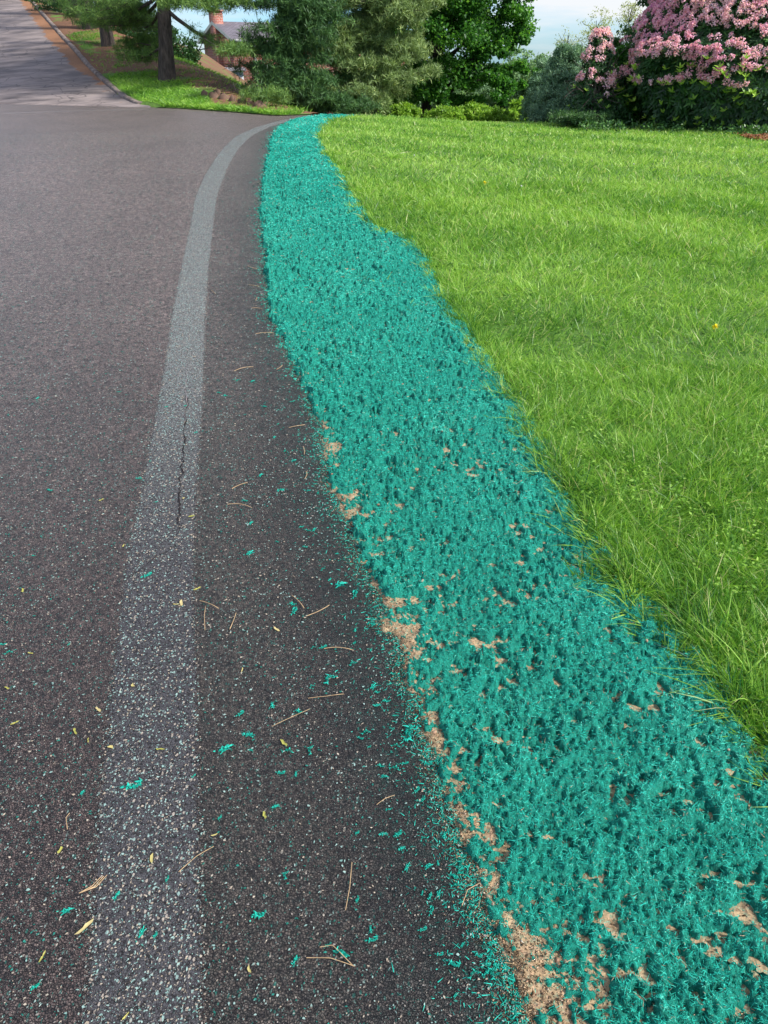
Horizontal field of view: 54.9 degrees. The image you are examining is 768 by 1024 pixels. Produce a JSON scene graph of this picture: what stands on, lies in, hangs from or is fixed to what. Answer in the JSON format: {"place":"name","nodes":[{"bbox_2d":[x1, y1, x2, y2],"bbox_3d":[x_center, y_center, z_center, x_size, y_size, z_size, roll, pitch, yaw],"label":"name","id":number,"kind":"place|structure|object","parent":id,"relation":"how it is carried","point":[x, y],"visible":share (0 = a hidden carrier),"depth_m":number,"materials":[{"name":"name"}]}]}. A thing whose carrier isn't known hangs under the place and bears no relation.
{"place":"outdoors","nodes":[
{"label":"outdoors","id":0,"kind":"place"},
{"bbox_2d":[0,0,150,107],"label":"driveway","id":1,"kind":"structure","parent":0,"point":[41,63],"depth_m":21.92,"materials":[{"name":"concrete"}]},
{"bbox_2d":[36,0,319,114],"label":"grassy bank","id":2,"kind":"structure","parent":0,"point":[64,26],"depth_m":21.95,"materials":[{"name":"green plant"}]},
{"bbox_2d":[27,0,94,12],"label":"shrub","id":3,"kind":"object","parent":2,"relation":"on","point":[49,6],"visible":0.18,"depth_m":30.20,"materials":[{"name":"green plant"}]},
{"bbox_2d":[81,0,95,29],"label":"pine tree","id":4,"kind":"object","parent":2,"relation":"on","point":[87,28],"visible":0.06,"depth_m":26.23,"materials":[{"name":"green plant"}]},
{"bbox_2d":[34,0,155,46],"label":"pine tree","id":5,"kind":"object","parent":2,"relation":"on","point":[106,39],"visible":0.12,"depth_m":23.88,"materials":[{"name":"green plant"}]},
{"bbox_2d":[78,0,155,36],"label":"shrub","id":6,"kind":"object","parent":2,"relation":"on","point":[132,31],"visible":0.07,"depth_m":27.03,"materials":[{"name":"green plant"}]},
{"bbox_2d":[132,26,202,63],"bbox_3d":[-7.723,-16.410,26.335,2.394,1.582,2.702,-13,34,-20],"label":"shrub","id":7,"kind":"object","parent":2,"relation":"on","point":[189,52],"visible":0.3,"depth_m":25.85,"materials":[{"name":"green plant"}]},
{"bbox_2d":[56,0,298,106],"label":"pine tree","id":8,"kind":"object","parent":2,"relation":"on","point":[130,14],"visible":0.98,"depth_m":19.20,"materials":[{"name":"green plant"}]},
{"bbox_2d":[209,91,218,97],"bbox_3d":[-4.124,-10.078,17.918,0.340,0.201,0.187,9,33,14],"label":"stone","id":9,"kind":"object","parent":2,"relation":"on","point":[213,94],"visible":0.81,"depth_m":17.86,"materials":[{"name":"brown stone"}]},
{"bbox_2d":[217,93,229,99],"bbox_3d":[-3.848,-9.955,17.773,0.324,0.194,0.177,0,32,0],"label":"stone","id":10,"kind":"object","parent":2,"relation":"on","point":[224,96],"visible":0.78,"depth_m":17.72,"materials":[{"name":"brown stone"}]},
{"bbox_2d":[228,95,235,101],"bbox_3d":[-3.618,-9.829,17.612,0.183,0.190,0.120,0,32,0],"label":"stone","id":11,"kind":"object","parent":2,"relation":"on","point":[232,98],"visible":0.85,"depth_m":17.58,"materials":[{"name":"brown stone"}]},
{"bbox_2d":[247,98,254,104],"bbox_3d":[-3.105,-9.505,17.178,0.192,0.197,0.143,12,33,18],"label":"stone","id":12,"kind":"object","parent":2,"relation":"on","point":[251,102],"visible":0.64,"depth_m":17.13,"materials":[{"name":"brown stone"}]},
{"bbox_2d":[253,100,266,106],"bbox_3d":[-2.834,-9.245,16.804,0.294,0.192,0.189,15,34,22],"label":"stone","id":13,"kind":"object","parent":2,"relation":"on","point":[259,103],"visible":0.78,"depth_m":16.75,"materials":[{"name":"stone"}]},
{"bbox_2d":[222,0,382,114],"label":"pine tree","id":14,"kind":"object","parent":2,"relation":"on","point":[300,24],"visible":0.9,"depth_m":18.21,"materials":[{"name":"green plant"}]},
{"bbox_2d":[0,104,553,1023],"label":"road","id":15,"kind":"structure","parent":0,"point":[92,192],"depth_m":2.27,"materials":[{"name":"grey asphalt"}]},
{"bbox_2d":[30,983,39,992],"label":"mulch clump","id":16,"kind":"object","parent":15,"relation":"on","point":[35,985],"visible":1,"depth_m":1.40,"materials":[{"name":"teal paper"}]},
{"bbox_2d":[56,907,73,915],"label":"mulch clump","id":17,"kind":"object","parent":15,"relation":"on","point":[63,911],"visible":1,"depth_m":1.52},
{"bbox_2d":[82,118,293,1023],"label":"painted line","id":18,"kind":"object","parent":15,"relation":"on","point":[187,318],"visible":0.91,"depth_m":1.94,"materials":[{"name":"grey paint"}]},
{"bbox_2d":[74,918,93,934],"bbox_3d":[-0.601,0.834,1.487,0.008,0.004,0.044,19,36,27],"label":"leaf scrap","id":19,"kind":"object","parent":18,"relation":"on","point":[85,926],"visible":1,"depth_m":1.49,"materials":[{"name":"yellow plant"}]},
{"bbox_2d":[79,875,106,892],"bbox_3d":[-0.613,0.789,1.564,0.015,0.002,0.061,26,40,36],"label":"needle bundle","id":20,"kind":"object","parent":18,"relation":"on","point":[86,889],"visible":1,"depth_m":1.56,"materials":[{"name":"beige plant"}]},
{"bbox_2d":[118,777,141,789],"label":"mulch clump","id":21,"kind":"object","parent":18,"relation":"on","point":[134,786],"visible":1,"depth_m":1.78,"materials":[{"name":"teal wood"}]},
{"bbox_2d":[136,926,146,941],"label":"mulch clump","id":22,"kind":"object","parent":18,"relation":"on","point":[141,932],"visible":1,"depth_m":1.48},
{"bbox_2d":[177,398,188,532],"bbox_3d":[-0.888,-0.254,3.262,0.026,0.004,1.296,-6,32,-9],"label":"road crack","id":23,"kind":"object","parent":18,"relation":"on","point":[179,508],"visible":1,"depth_m":3.12,"materials":[{"name":"black asphalt"}]},
{"bbox_2d":[213,744,235,753],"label":"mulch clump","id":24,"kind":"object","parent":15,"relation":"on","point":[225,747],"visible":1,"depth_m":1.87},
{"bbox_2d":[241,729,253,739],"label":"mulch clump","id":25,"kind":"object","parent":15,"relation":"on","point":[249,734],"visible":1,"depth_m":1.91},
{"bbox_2d":[250,909,265,920],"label":"mulch clump","id":26,"kind":"object","parent":15,"relation":"on","point":[255,914],"visible":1,"depth_m":1.51,"materials":[{"name":"teal wood"}]},
{"bbox_2d":[0,132,524,1023],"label":"spray flecks","id":27,"kind":"object","parent":15,"relation":"on","point":[186,682],"visible":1,"depth_m":1.95,"materials":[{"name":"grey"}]},
{"bbox_2d":[321,670,337,683],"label":"mulch clump","id":28,"kind":"object","parent":15,"relation":"on","point":[327,678],"visible":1,"depth_m":2.09,"materials":[{"name":"teal"}]},
{"bbox_2d":[306,957,354,966],"bbox_3d":[-0.103,0.868,1.433,0.096,0.004,0.007,5,32,8],"label":"pine needle","id":29,"kind":"object","parent":15,"relation":"on","point":[331,958],"visible":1,"depth_m":1.44,"materials":[{"name":"beige plant"}]},
{"bbox_2d":[320,945,351,964],"bbox_3d":[-0.090,0.861,1.444,0.076,0.004,0.015,15,35,24],"label":"pine needle","id":30,"kind":"object","parent":15,"relation":"on","point":[339,952],"visible":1,"depth_m":1.44,"materials":[{"name":"beige plant"}]},
{"bbox_2d":[331,581,348,587],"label":"mulch clump","id":31,"kind":"object","parent":15,"relation":"on","point":[340,584],"visible":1,"depth_m":2.46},
{"bbox_2d":[333,946,351,957],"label":"mulch clump","id":32,"kind":"object","parent":15,"relation":"on","point":[343,952],"visible":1,"depth_m":1.45,"materials":[{"name":"teal wood"}]},
{"bbox_2d":[345,863,351,909],"bbox_3d":[-0.073,0.789,1.562,0.004,0.005,0.107,3,32,4],"label":"pine needle","id":33,"kind":"object","parent":15,"relation":"on","point":[349,886],"visible":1,"depth_m":1.56,"materials":[{"name":"beige plant"}]},
{"bbox_2d":[365,934,377,940],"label":"mulch clump","id":34,"kind":"object","parent":15,"relation":"on","point":[373,938],"visible":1,"depth_m":1.47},
{"bbox_2d":[245,122,530,1023],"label":"stray fibres","id":35,"kind":"object","parent":15,"relation":"on","point":[503,968],"visible":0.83,"depth_m":1.77,"materials":[{"name":"teal"}]},
{"bbox_2d":[255,182,535,1023],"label":"sand fringe","id":36,"kind":"object","parent":15,"relation":"on","point":[523,989],"visible":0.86,"depth_m":1.67,"materials":[{"name":"sand"}]},
{"bbox_2d":[402,716,421,740],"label":"mulch clump","id":37,"kind":"object","parent":15,"relation":"on","point":[409,727],"visible":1,"depth_m":1.93,"materials":[{"name":"teal"}]},
{"bbox_2d":[445,959,460,967],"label":"mulch clump","id":38,"kind":"object","parent":15,"relation":"on","point":[456,965],"visible":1,"depth_m":1.43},
{"bbox_2d":[485,948,492,961],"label":"mulch clump","id":39,"kind":"object","parent":15,"relation":"on","point":[490,953],"visible":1,"depth_m":1.45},
{"bbox_2d":[484,940,496,947],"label":"mulch clump","id":40,"kind":"object","parent":15,"relation":"on","point":[493,943],"visible":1,"depth_m":1.46,"materials":[{"name":"teal wood"}]},
{"bbox_2d":[489,959,498,980],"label":"mulch clump","id":41,"kind":"object","parent":15,"relation":"on","point":[492,969],"visible":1,"depth_m":1.42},
{"bbox_2d":[157,63,636,121],"bbox_3d":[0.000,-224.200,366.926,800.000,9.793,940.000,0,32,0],"label":"ground","id":42,"kind":"structure","parent":0,"point":[299,114],"depth_m":17.32,"materials":[{"name":"green soil"}]},
{"bbox_2d":[33,2,141,103],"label":"driveway kerb","id":43,"kind":"structure","parent":42,"relation":"on","point":[104,80],"depth_m":22.12,"materials":[{"name":"grey concrete"}]},
{"bbox_2d":[225,67,245,79],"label":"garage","id":44,"kind":"structure","parent":42,"relation":"on","point":[241,76],"depth_m":43.29,"materials":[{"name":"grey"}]},
{"bbox_2d":[197,8,404,113],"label":"brick house","id":45,"kind":"structure","parent":42,"relation":"on","point":[218,27],"depth_m":45.63,"materials":[{"name":"brick"}]},
{"bbox_2d":[308,0,448,114],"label":"pine tree","id":46,"kind":"object","parent":42,"relation":"on","point":[377,71],"visible":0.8,"depth_m":19.22,"materials":[{"name":"green plant"}]},
{"bbox_2d":[378,96,406,114],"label":"shrub","id":47,"kind":"object","parent":42,"relation":"on","point":[395,100],"visible":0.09,"depth_m":23.56,"materials":[{"name":"green plant"}]},
{"bbox_2d":[387,101,421,117],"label":"shrub","id":48,"kind":"object","parent":42,"relation":"on","point":[406,108],"visible":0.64,"depth_m":22.59,"materials":[{"name":"green plant"}]},
{"bbox_2d":[405,92,439,108],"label":"tree","id":49,"kind":"object","parent":42,"relation":"on","point":[432,105],"visible":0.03,"depth_m":61.89,"materials":[{"name":"green plant"}]},
{"bbox_2d":[422,104,466,120],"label":"shrub","id":50,"kind":"object","parent":42,"relation":"on","point":[446,112],"visible":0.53,"depth_m":21.83,"materials":[{"name":"green plant"}]},
{"bbox_2d":[386,0,539,117],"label":"maple tree","id":51,"kind":"object","parent":42,"relation":"on","point":[473,27],"visible":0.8,"depth_m":23.26,"materials":[{"name":"green plant"}]},
{"bbox_2d":[449,85,488,97],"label":"tree","id":52,"kind":"object","parent":42,"relation":"on","point":[462,93],"visible":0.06,"depth_m":63.99,"materials":[{"name":"green plant"}]},
{"bbox_2d":[451,100,491,120],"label":"shrub","id":53,"kind":"object","parent":42,"relation":"on","point":[467,110],"visible":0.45,"depth_m":22.64,"materials":[{"name":"green plant"}]},
{"bbox_2d":[467,72,523,109],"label":"tree","id":54,"kind":"object","parent":42,"relation":"on","point":[489,102],"visible":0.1,"depth_m":60.25,"materials":[{"name":"green plant"}]},
{"bbox_2d":[472,104,519,121],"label":"shrub","id":55,"kind":"object","parent":42,"relation":"on","point":[495,114],"visible":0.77,"depth_m":21.76,"materials":[{"name":"green plant"}]},
{"bbox_2d":[489,46,545,109],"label":"tree","id":56,"kind":"object","parent":42,"relation":"on","point":[522,92],"visible":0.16,"depth_m":52.79,"materials":[{"name":"green plant"}]},
{"bbox_2d":[509,96,528,121],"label":"shrub","id":57,"kind":"object","parent":42,"relation":"on","point":[515,105],"visible":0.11,"depth_m":38.26,"materials":[{"name":"green plant"}]},
{"bbox_2d":[517,51,550,76],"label":"tree","id":58,"kind":"object","parent":42,"relation":"on","point":[536,61],"visible":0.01,"depth_m":68.35,"materials":[{"name":"green plant"}]},
{"bbox_2d":[519,56,549,120],"bbox_3d":[4.603,-11.755,20.936,1.513,1.962,1.639,0,32,0],"label":"conifer tree","id":59,"kind":"object","parent":42,"relation":"on","point":[536,81],"visible":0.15,"depth_m":20.69,"materials":[{"name":"green plant"}]},
{"bbox_2d":[526,40,587,121],"bbox_3d":[4.681,-10.940,19.140,1.862,2.168,2.046,0,32,0],"label":"conifer tree","id":60,"kind":"object","parent":42,"relation":"on","point":[561,69],"visible":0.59,"depth_m":18.69,"materials":[{"name":"green plant"}]},
{"bbox_2d":[553,25,580,48],"bbox_3d":[6.699,-16.200,27.630,1.116,3.316,1.139,-23,39,-33],"label":"sapling","id":61,"kind":"object","parent":42,"relation":"on","point":[559,41],"visible":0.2,"depth_m":26.97,"materials":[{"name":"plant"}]},
{"bbox_2d":[573,7,619,53],"bbox_3d":[7.243,-15.437,25.706,1.524,3.688,1.636,0,32,0],"label":"sapling","id":62,"kind":"object","parent":42,"relation":"on","point":[595,26],"visible":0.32,"depth_m":25.00,"materials":[{"name":"green plant"}]},
{"bbox_2d":[568,97,631,126],"bbox_3d":[4.276,-7.983,14.699,1.405,0.696,1.026,24,39,33],"label":"shrub","id":63,"kind":"object","parent":42,"relation":"on","point":[620,111],"visible":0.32,"depth_m":14.39,"materials":[{"name":"green plant"}]},
{"bbox_2d":[615,0,645,44],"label":"sapling","id":64,"kind":"object","parent":42,"relation":"on","point":[627,21],"visible":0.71,"depth_m":25.73,"materials":[{"name":"green plant"}]},
{"bbox_2d":[606,41,667,124],"bbox_3d":[5.016,-8.572,14.888,1.883,1.560,1.522,0,32,0],"label":"shrub","id":65,"kind":"object","parent":42,"relation":"on","point":[621,61],"visible":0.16,"depth_m":14.60,"materials":[{"name":"green plant"}]},
{"bbox_2d":[611,0,765,67],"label":"tree","id":66,"kind":"object","parent":42,"relation":"on","point":[616,43],"depth_m":16.95,"materials":[{"name":"green plant"}]},
{"bbox_2d":[93,0,738,62],"label":"sky","id":67,"kind":"structure","parent":0,"point":[552,14],"materials":[{"name":"white"}]},
{"bbox_2d":[260,195,767,1023],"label":"soil verge","id":68,"kind":"structure","parent":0,"point":[606,917],"depth_m":1.57,"materials":[{"name":"brown soil"}]},
{"bbox_2d":[371,222,404,235],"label":"grass tuft","id":69,"kind":"object","parent":68,"relation":"on","point":[386,231],"visible":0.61,"depth_m":6.50,"materials":[{"name":"green plant"}]},
{"bbox_2d":[428,286,501,298],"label":"grass tuft","id":70,"kind":"object","parent":68,"relation":"on","point":[466,293],"visible":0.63,"depth_m":5.17,"materials":[{"name":"green plant"}]},
{"bbox_2d":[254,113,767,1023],"bbox_3d":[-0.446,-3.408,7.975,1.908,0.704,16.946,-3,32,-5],"label":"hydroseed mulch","id":71,"kind":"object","parent":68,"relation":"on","point":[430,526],"visible":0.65,"depth_m":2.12,"materials":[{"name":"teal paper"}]},
{"bbox_2d":[605,592,676,647],"bbox_3d":[0.751,0.352,2.214,0.218,0.123,0.286,6,32,9],"label":"grass tuft","id":72,"kind":"object","parent":68,"relation":"on","point":[638,618],"visible":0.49,"depth_m":2.24,"materials":[{"name":"green plant"}]},
{"bbox_2d":[663,627,698,666],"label":"grass tuft","id":73,"kind":"object","parent":68,"relation":"on","point":[678,642],"visible":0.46,"depth_m":2.14,"materials":[{"name":"green plant"}]},
{"bbox_2d":[314,113,767,806],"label":"lawn","id":74,"kind":"structure","parent":0,"point":[627,322],"depth_m":5.00,"materials":[{"name":"green plant"}]},
{"bbox_2d":[375,148,405,158],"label":"grass tuft","id":75,"kind":"object","parent":74,"relation":"on","point":[395,155],"visible":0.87,"depth_m":9.34,"materials":[{"name":"green plant"}]},
{"bbox_2d":[495,401,544,434],"bbox_3d":[0.645,-0.461,3.503,0.479,0.162,0.465,0,32,0],"label":"grass tuft","id":76,"kind":"object","parent":74,"relation":"on","point":[525,416],"visible":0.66,"depth_m":3.48,"materials":[{"name":"green plant"}]},
{"bbox_2d":[526,427,608,470],"bbox_3d":[0.790,-0.262,3.217,0.435,0.144,0.370,-16,35,-24],"label":"grass tuft","id":77,"kind":"object","parent":74,"relation":"on","point":[563,447],"visible":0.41,"depth_m":3.25,"materials":[{"name":"green plant"}]},
{"bbox_2d":[546,107,614,127],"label":"juniper shrub","id":78,"kind":"object","parent":74,"relation":"on","point":[568,117],"visible":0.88,"depth_m":13.98,"materials":[{"name":"green plant"}]},
{"bbox_2d":[405,230,767,608],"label":"clover patches","id":79,"kind":"object","parent":74,"relation":"on","point":[684,499],"visible":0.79,"depth_m":3.15,"materials":[{"name":"green plant"}]},
{"bbox_2d":[564,26,636,112],"bbox_3d":[4.384,-8.146,14.222,1.854,2.022,1.470,0,32,0],"label":"azalea shrub","id":80,"kind":"object","parent":74,"relation":"on","point":[596,83],"visible":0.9,"depth_m":14.10,"materials":[{"name":"pink plant"}]},
{"bbox_2d":[575,569,675,637],"bbox_3d":[0.732,0.323,2.268,0.304,0.119,0.458,-23,38,-32],"label":"grass tuft","id":81,"kind":"object","parent":74,"relation":"on","point":[624,598],"visible":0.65,"depth_m":2.33,"materials":[{"name":"green plant"}]},
{"bbox_2d":[573,118,767,134],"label":"ground cover","id":82,"kind":"object","parent":74,"relation":"on","point":[607,124],"visible":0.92,"depth_m":13.55,"materials":[{"name":"green plant"}]},
{"bbox_2d":[613,0,767,130],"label":"rhododendron shrub","id":83,"kind":"object","parent":74,"relation":"on","point":[734,87],"visible":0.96,"depth_m":13.22,"materials":[{"name":"pink plant"}]},
{"bbox_2d":[647,597,767,717],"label":"grass tuft","id":84,"kind":"object","parent":74,"relation":"on","point":[711,632],"visible":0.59,"depth_m":2.09,"materials":[{"name":"green plant"}]},
{"bbox_2d":[647,653,767,748],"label":"grass tuft","id":85,"kind":"object","parent":74,"relation":"on","point":[731,694],"visible":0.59,"depth_m":1.96,"materials":[{"name":"green plant"}]},
{"bbox_2d":[734,131,767,139],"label":"leaf litter","id":86,"kind":"object","parent":74,"relation":"on","point":[764,136],"visible":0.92,"depth_m":12.49,"materials":[{"name":"brown plant"}]},
{"bbox_2d":[745,629,767,656],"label":"weed","id":87,"kind":"object","parent":74,"relation":"on","point":[758,637],"visible":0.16,"depth_m":2.20,"materials":[{"name":"green plant"}]}
]}

